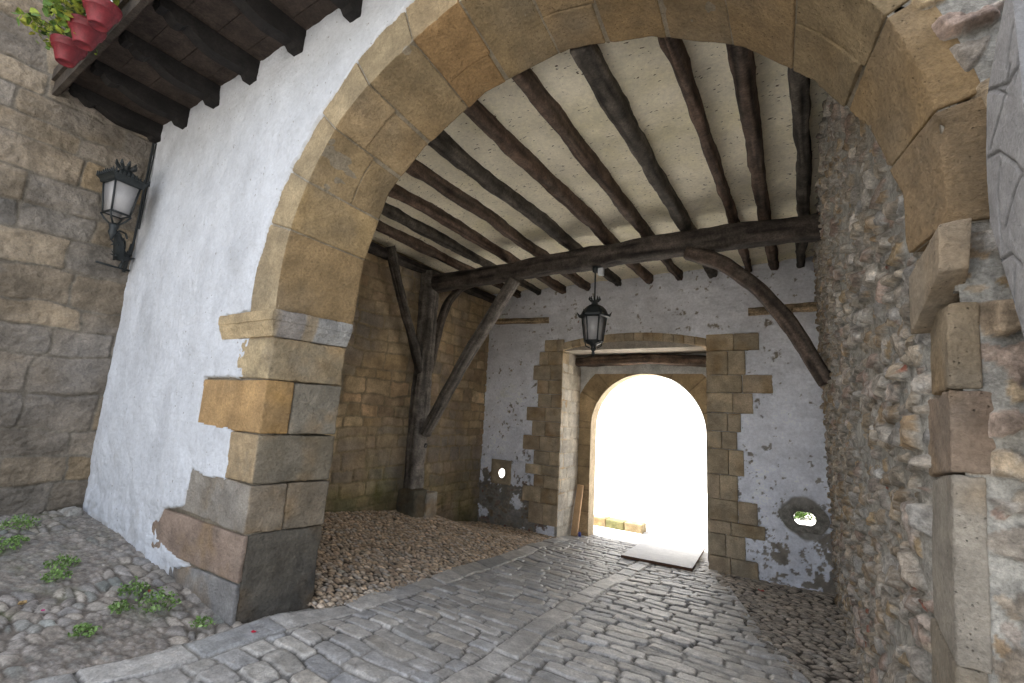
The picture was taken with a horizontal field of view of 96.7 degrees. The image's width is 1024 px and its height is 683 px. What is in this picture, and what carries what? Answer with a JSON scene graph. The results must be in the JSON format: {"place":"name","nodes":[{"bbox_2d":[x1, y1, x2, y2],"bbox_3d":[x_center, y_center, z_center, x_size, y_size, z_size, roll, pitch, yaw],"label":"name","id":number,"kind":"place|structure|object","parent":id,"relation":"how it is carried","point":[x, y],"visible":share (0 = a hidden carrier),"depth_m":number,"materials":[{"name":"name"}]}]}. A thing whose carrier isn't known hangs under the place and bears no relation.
{"place":"outdoors","nodes":[
{"label":"outdoors","id":0,"kind":"place"},
{"bbox_2d":[0,508,244,682],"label":"cobbled ground","id":1,"kind":"structure","parent":0,"point":[36,643],"depth_m":3.34,"materials":[{"name":"grey stone"}]},
{"bbox_2d":[0,536,21,552],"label":"weed tuft","id":2,"kind":"object","parent":1,"relation":"on","point":[7,540],"visible":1,"depth_m":3.89,"materials":[{"name":"green plant"}]},
{"bbox_2d":[5,535,30,543],"bbox_3d":[-4.407,1.761,4.058,0.208,0.076,0.158,-3,-11,32],"label":"weed tuft","id":3,"kind":"object","parent":1,"relation":"on","point":[19,538],"visible":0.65,"depth_m":4.05,"materials":[{"name":"green plant"}]},
{"bbox_2d":[0,513,41,530],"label":"weed tuft","id":4,"kind":"object","parent":1,"relation":"on","point":[29,522],"visible":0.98,"depth_m":4.32,"materials":[{"name":"green plant"}]},
{"bbox_2d":[17,600,26,604],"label":"dry leaf","id":5,"kind":"object","parent":1,"relation":"on","point":[22,602],"visible":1,"depth_m":3.17,"materials":[{"name":"beige plant"}]},
{"bbox_2d":[38,565,72,582],"bbox_3d":[-3.570,1.807,3.567,0.256,0.115,0.190,-3,-11,32],"label":"weed tuft","id":6,"kind":"object","parent":1,"relation":"on","point":[54,573],"visible":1,"depth_m":3.55,"materials":[{"name":"green plant"}]},
{"bbox_2d":[40,554,80,570],"bbox_3d":[-3.696,1.803,3.762,0.310,0.128,0.258,-3,-11,32],"label":"weed tuft","id":7,"kind":"object","parent":1,"relation":"on","point":[68,560],"visible":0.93,"depth_m":3.74,"materials":[{"name":"green plant"}]},
{"bbox_2d":[60,506,82,516],"bbox_3d":[-4.763,1.837,4.924,0.230,0.083,0.158,-3,-11,32],"label":"loose stone","id":8,"kind":"object","parent":1,"relation":"on","point":[71,511],"visible":0.98,"depth_m":4.88,"materials":[{"name":"grey stone"}]},
{"bbox_2d":[0,0,154,515],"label":"church wall","id":9,"kind":"structure","parent":1,"relation":"on","point":[61,297],"depth_m":4.96,"materials":[{"name":"beige stone"}]},
{"bbox_2d":[95,159,149,272],"bbox_3d":[-4.524,-1.462,5.280,0.512,1.203,0.536,-1,-10,24],"label":"wall lantern","id":10,"kind":"object","parent":9,"relation":"attached to","point":[123,186],"depth_m":5.17,"materials":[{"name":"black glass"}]},
{"bbox_2d":[68,622,101,638],"bbox_3d":[-2.780,1.872,2.964,0.155,0.079,0.181,7,-10,-22],"label":"weed tuft","id":11,"kind":"object","parent":1,"relation":"on","point":[81,627],"visible":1,"depth_m":2.95,"materials":[{"name":"green plant"}]},
{"bbox_2d":[108,599,133,614],"bbox_3d":[-2.822,1.894,3.284,0.191,0.093,0.140,-3,-11,32],"label":"weed tuft","id":12,"kind":"object","parent":1,"relation":"on","point":[124,604],"visible":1,"depth_m":3.27,"materials":[{"name":"green plant"}]},
{"bbox_2d":[117,576,152,599],"bbox_3d":[-2.916,1.891,3.525,0.258,0.122,0.212,-3,-11,32],"label":"weed tuft","id":13,"kind":"object","parent":1,"relation":"on","point":[140,586],"visible":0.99,"depth_m":3.52,"materials":[{"name":"green plant"}]},
{"bbox_2d":[134,586,181,615],"bbox_3d":[-2.628,1.900,3.388,0.368,0.157,0.277,-3,-11,32],"label":"weed tuft","id":14,"kind":"object","parent":1,"relation":"on","point":[161,593],"visible":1,"depth_m":3.37,"materials":[{"name":"green plant"}]},
{"bbox_2d":[188,615,214,629],"bbox_3d":[-2.207,1.981,3.233,0.200,0.083,0.154,-3,-11,32],"label":"weed tuft","id":15,"kind":"object","parent":1,"relation":"on","point":[203,619],"visible":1,"depth_m":3.22,"materials":[{"name":"green plant"}]},
{"bbox_2d":[83,0,414,574],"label":"facade wall","id":16,"kind":"structure","parent":1,"relation":"on","point":[220,174],"depth_m":4.43,"materials":[{"name":"white paint"}]},
{"bbox_2d":[130,143,156,255],"bbox_3d":[-4.570,-1.770,5.639,0.064,1.502,0.052,-3,-11,32],"label":"cable","id":17,"kind":"object","parent":16,"relation":"attached to","point":[142,203],"visible":1,"depth_m":5.63,"materials":[{"name":"black metal"}]},
{"bbox_2d":[51,0,362,142],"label":"balcony","id":18,"kind":"structure","parent":16,"relation":"attached to","point":[150,69],"depth_m":4.46,"materials":[{"name":"brown wood"}]},
{"bbox_2d":[11,4,97,67],"bbox_3d":[-4.196,-2.816,4.183,0.452,0.529,0.560,-3,-11,32],"label":"flower pot","id":19,"kind":"object","parent":18,"relation":"attached to","point":[68,53],"visible":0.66,"depth_m":4.10,"materials":[{"name":"red plastic"}]},
{"bbox_2d":[43,0,106,50],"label":"flower pot","id":20,"kind":"object","parent":18,"relation":"attached to","point":[86,36],"visible":0.91,"depth_m":3.83,"materials":[{"name":"red ceramic"}]},
{"bbox_2d":[47,0,122,32],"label":"flower pot","id":21,"kind":"object","parent":18,"relation":"attached to","point":[104,16],"visible":1,"depth_m":3.69,"materials":[{"name":"red ceramic"}]},
{"bbox_2d":[151,0,995,682],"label":"stone arch","id":22,"kind":"structure","parent":16,"relation":"attached to","point":[243,540],"depth_m":3.38,"materials":[{"name":"beige stone"}]},
{"bbox_2d":[28,535,809,682],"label":"road","id":23,"kind":"structure","parent":0,"point":[581,609],"depth_m":3.64,"materials":[{"name":"grey stone"}]},
{"bbox_2d":[571,484,583,535],"bbox_3d":[1.368,3.515,9.516,0.140,0.980,0.327,-3,-11,32],"label":"wooden plank","id":24,"kind":"object","parent":23,"relation":"on","point":[577,511],"visible":1,"depth_m":9.48,"materials":[{"name":"brown wood"}]},
{"bbox_2d":[621,535,705,570],"bbox_3d":[2.855,3.793,8.277,1.081,0.223,2.581,-2,-11,28],"label":"ramp board","id":25,"kind":"object","parent":23,"relation":"on","point":[666,552],"visible":1,"depth_m":7.92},
{"bbox_2d":[307,509,555,608],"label":"cobbled ground","id":26,"kind":"structure","parent":0,"point":[362,553],"depth_m":5.88,"materials":[{"name":"brown stone"}]},
{"bbox_2d":[324,240,491,521],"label":"passage wall","id":27,"kind":"structure","parent":26,"relation":"on","point":[367,471],"depth_m":8.05,"materials":[{"name":"brown stone"}]},
{"bbox_2d":[368,241,495,302],"bbox_3d":[-2.011,-1.469,8.222,0.219,0.215,6.052,-3,-11,32],"label":"wall plate","id":28,"kind":"object","parent":27,"relation":"on","point":[377,250],"depth_m":8.39,"materials":[{"name":"brown wood"}]},
{"bbox_2d":[385,246,519,517],"bbox_3d":[-0.823,0.753,8.101,2.155,4.813,2.691,-3,-11,32],"label":"timber post","id":29,"kind":"object","parent":26,"relation":"on","point":[415,499],"visible":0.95,"depth_m":8.11,"materials":[{"name":"brown wood"}]},
{"bbox_2d":[431,212,821,292],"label":"ceiling beam","id":30,"kind":"structure","parent":29,"relation":"attached to","point":[744,235],"depth_m":6.49,"materials":[{"name":"brown wood"}]},
{"bbox_2d":[388,184,565,293],"bbox_3d":[-0.435,-1.609,7.378,0.158,0.263,5.931,-3,-11,32],"label":"ceiling joist","id":31,"kind":"object","parent":30,"relation":"on","point":[437,214],"visible":0.56,"depth_m":6.72,"materials":[{"name":"brown wood"}]},
{"bbox_2d":[406,159,590,290],"bbox_3d":[0.075,-1.632,7.058,0.160,0.256,5.931,-3,-11,32],"label":"ceiling joist","id":32,"kind":"object","parent":30,"relation":"on","point":[416,169],"visible":0.62,"depth_m":6.11,"materials":[{"name":"brown wood"}]},
{"bbox_2d":[428,130,621,285],"bbox_3d":[0.598,-1.659,6.729,0.213,0.254,5.932,-3,-11,32],"label":"ceiling joist","id":33,"kind":"object","parent":30,"relation":"on","point":[445,145],"visible":0.59,"depth_m":5.54,"materials":[{"name":"brown wood"}]},
{"bbox_2d":[463,100,652,283],"bbox_3d":[1.122,-1.681,6.400,0.194,0.260,5.932,-3,-11,33],"label":"ceiling joist","id":34,"kind":"object","parent":30,"relation":"on","point":[510,145],"visible":0.76,"depth_m":5.10,"materials":[{"name":"brown wood"}]},
{"bbox_2d":[577,266,611,356],"bbox_3d":[1.241,-0.474,6.858,0.514,1.443,0.510,-3,-11,32],"label":"hanging lantern","id":35,"kind":"object","parent":30,"relation":"hanging from","point":[594,315],"visible":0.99,"depth_m":6.71,"materials":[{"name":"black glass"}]},
{"bbox_2d":[512,68,682,280],"bbox_3d":[1.596,-1.700,6.102,0.168,0.247,5.931,-3,-11,32],"label":"ceiling joist","id":36,"kind":"object","parent":30,"relation":"on","point":[547,106],"visible":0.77,"depth_m":4.61,"materials":[{"name":"brown wood"}]},
{"bbox_2d":[598,266,603,275],"bbox_3d":[1.321,-1.057,6.754,0.105,0.183,0.139,-3,-11,32],"label":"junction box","id":37,"kind":"object","parent":30,"relation":"attached to","point":[600,271],"visible":1,"depth_m":6.69,"materials":[{"name":"white metal"}]},
{"bbox_2d":[570,44,717,278],"bbox_3d":[2.076,-1.728,5.802,0.202,0.252,5.931,-3,-11,32],"label":"ceiling joist","id":38,"kind":"object","parent":30,"relation":"on","point":[609,94],"visible":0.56,"depth_m":4.14,"materials":[{"name":"brown wood"}]},
{"bbox_2d":[657,37,751,271],"bbox_3d":[2.571,-1.750,5.491,0.148,0.262,5.931,-3,-11,32],"label":"ceiling joist","id":39,"kind":"object","parent":30,"relation":"on","point":[674,50],"visible":0.72,"depth_m":4.02,"materials":[{"name":"brown wood"}]},
{"bbox_2d":[726,44,778,269],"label":"ceiling joist","id":40,"kind":"object","parent":30,"relation":"on","point":[742,64],"visible":0.77,"depth_m":4.02,"materials":[{"name":"brown wood"}]},
{"bbox_2d":[787,67,811,267],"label":"ceiling joist","id":41,"kind":"object","parent":30,"relation":"on","point":[799,90],"visible":0.72,"depth_m":4.24,"materials":[{"name":"brown wood"}]},
{"bbox_2d":[372,36,826,293],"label":"ceiling","id":42,"kind":"structure","parent":0,"point":[641,70],"depth_m":4.90,"materials":[{"name":"paint"}]},
{"bbox_2d":[376,220,520,297],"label":"ceiling joist","id":43,"kind":"object","parent":42,"relation":"attached to","point":[416,244],"visible":0.41,"depth_m":7.68,"materials":[{"name":"brown wood"}]},
{"bbox_2d":[381,202,540,294],"bbox_3d":[-0.900,-1.591,7.670,0.162,0.257,5.932,-3,-11,32],"label":"ceiling joist","id":44,"kind":"object","parent":42,"relation":"attached to","point":[394,213],"visible":0.51,"depth_m":7.15,"materials":[{"name":"brown wood"}]},
{"bbox_2d":[499,468,815,558],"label":"path","id":45,"kind":"structure","parent":0,"point":[676,514],"depth_m":12.87,"materials":[{"name":"white"}]},
{"bbox_2d":[594,514,645,533],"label":"kerb wall","id":46,"kind":"structure","parent":45,"relation":"on","point":[621,524],"depth_m":10.39,"materials":[{"name":"beige stone"}]},
{"bbox_2d":[595,375,706,492],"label":"sky","id":47,"kind":"structure","parent":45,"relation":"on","point":[651,430],"depth_m":18.50,"materials":[{"name":"white"}]},
{"bbox_2d":[794,511,815,519],"bbox_3d":[8.358,4.816,12.953,4.080,0.538,0.802,-3,-11,32],"label":"flower bed","id":48,"kind":"object","parent":45,"relation":"on","point":[800,514],"visible":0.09,"depth_m":12.79,"materials":[{"name":"green plant"}]},
{"bbox_2d":[715,573,861,682],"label":"cobbled ground","id":49,"kind":"structure","parent":0,"point":[803,631],"depth_m":4.84,"materials":[{"name":"grey stone"}]},
{"bbox_2d":[809,0,1023,682],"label":"rubble wall","id":50,"kind":"structure","parent":49,"relation":"on","point":[875,354],"depth_m":2.16,"materials":[{"name":"grey stone"}]},
{"bbox_2d":[683,246,830,386],"bbox_3d":[3.000,-0.399,5.682,1.624,1.903,0.252,-3,-11,32],"label":"curved brace","id":51,"kind":"object","parent":50,"relation":"attached to","point":[780,313],"visible":0.97,"depth_m":5.49,"materials":[{"name":"brown wood"}]},
{"bbox_2d":[986,0,1023,335],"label":"carved stone","id":52,"kind":"object","parent":50,"relation":"attached to","point":[1005,141],"visible":1,"depth_m":1.25,"materials":[{"name":"stone"}]},
{"label":"ground","id":53,"kind":"structure","parent":0,"visible":0},
{"bbox_2d":[477,256,835,593],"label":"passage end wall","id":54,"kind":"structure","parent":53,"relation":"on","point":[721,350],"depth_m":8.31,"materials":[{"name":"paint"}]}
]}

